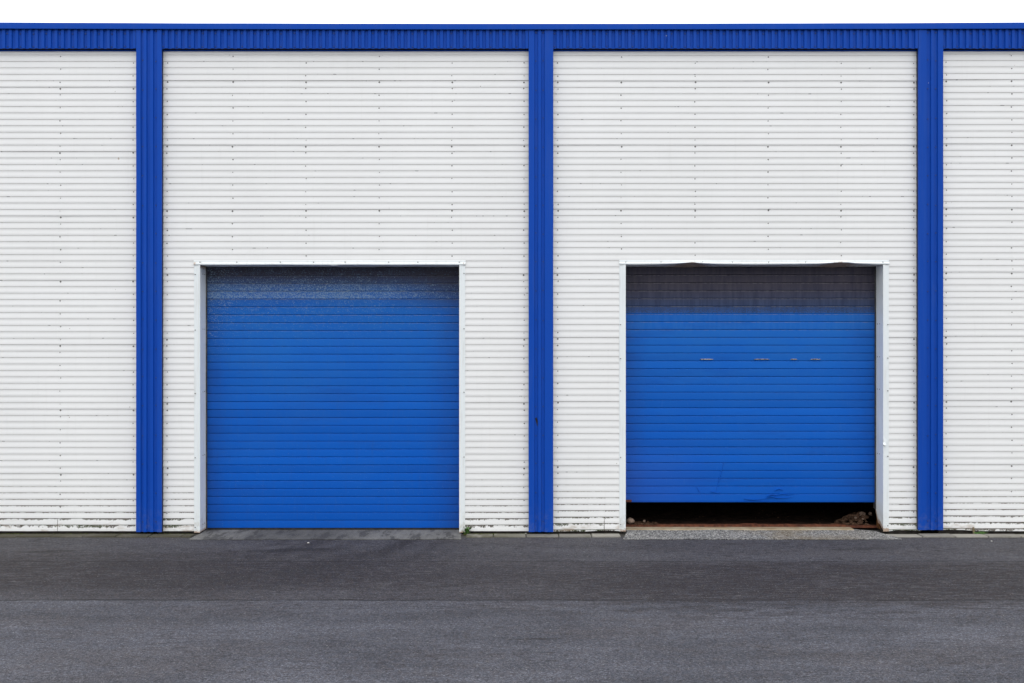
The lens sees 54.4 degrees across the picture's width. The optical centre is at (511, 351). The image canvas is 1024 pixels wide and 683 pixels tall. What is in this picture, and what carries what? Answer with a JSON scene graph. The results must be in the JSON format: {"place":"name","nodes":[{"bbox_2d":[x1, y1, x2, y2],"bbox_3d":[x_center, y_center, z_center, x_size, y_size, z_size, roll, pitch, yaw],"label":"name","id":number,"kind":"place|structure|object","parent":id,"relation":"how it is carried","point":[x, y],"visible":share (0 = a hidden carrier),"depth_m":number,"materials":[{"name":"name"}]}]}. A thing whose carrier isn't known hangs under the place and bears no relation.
{"place":"outdoors","nodes":[
{"label":"outdoors","id":0,"kind":"place"},
{"bbox_2d":[0,528,1023,682],"bbox_3d":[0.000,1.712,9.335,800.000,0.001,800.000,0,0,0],"label":"ground","id":1,"kind":"structure","parent":0,"point":[558,609],"depth_m":6.58,"materials":[{"name":"grey asphalt"}]},
{"bbox_2d":[188,530,460,539],"bbox_3d":[-1.705,1.708,9.316,2.488,0.005,0.523,0,0,0],"label":"apron","id":2,"kind":"object","parent":1,"relation":"on","point":[316,534],"visible":0.98,"depth_m":9.29,"materials":[{"name":"concrete"}]},
{"bbox_2d":[7,533,917,534],"bbox_3d":[-0.477,1.704,9.304,10.653,0.016,0.095,0,0,0],"label":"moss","id":3,"kind":"object","parent":1,"relation":"on","point":[185,533],"visible":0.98,"depth_m":9.33,"materials":[{"name":"green plant"}]},
{"bbox_2d":[463,527,470,533],"bbox_3d":[-0.417,1.669,9.301,0.084,0.073,0.075,0,0,19],"label":"weed","id":4,"kind":"object","parent":1,"relation":"on","point":[467,529],"visible":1,"depth_m":9.30,"materials":[{"name":"green plant"}]},
{"bbox_2d":[0,22,1023,533],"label":"warehouse","id":5,"kind":"structure","parent":1,"relation":"on","point":[550,278],"depth_m":9.34,"materials":[{"name":"white paint"}]},
{"bbox_2d":[206,267,458,529],"bbox_3d":[-1.707,0.373,9.564,2.446,2.670,0.083,0,0,0],"label":"roller door","id":6,"kind":"structure","parent":5,"relation":"in","point":[332,393],"depth_m":9.55,"materials":[{"name":"blue paint"}]},
{"bbox_2d":[626,517,634,523],"bbox_3d":[1.149,1.639,9.654,0.067,0.059,0.084,0,0,30],"label":"stone","id":7,"kind":"object","parent":5,"relation":"on","point":[629,520],"visible":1,"depth_m":9.63,"materials":[{"name":"beige stone"}]},
{"bbox_2d":[626,508,869,526],"bbox_3d":[2.237,1.639,10.133,2.489,0.134,1.212,0,0,0],"label":"rubble","id":8,"kind":"object","parent":5,"relation":"in","point":[851,519],"visible":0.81,"depth_m":9.73,"materials":[{"name":"stone"}]},
{"bbox_2d":[626,266,875,508],"bbox_3d":[2.273,0.323,9.559,2.424,2.369,0.072,0,0,0],"label":"roller door","id":9,"kind":"structure","parent":5,"relation":"in","point":[744,384],"depth_m":9.55,"materials":[{"name":"blue paint"}]},
{"bbox_2d":[0,534,1023,537],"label":"kerb","id":10,"kind":"structure","parent":1,"relation":"on","point":[516,535],"depth_m":9.21,"materials":[{"name":"concrete"}]},
{"bbox_2d":[623,529,900,539],"bbox_3d":[2.288,1.698,9.268,2.555,0.024,0.414,0,0,0],"label":"apron","id":11,"kind":"object","parent":1,"relation":"on","point":[756,534],"visible":1,"depth_m":9.24,"materials":[{"name":"concrete"}]},
{"bbox_2d":[0,0,1023,23],"label":"sky","id":12,"kind":"structure","parent":0,"point":[25,11],"materials":[{"name":"white"}]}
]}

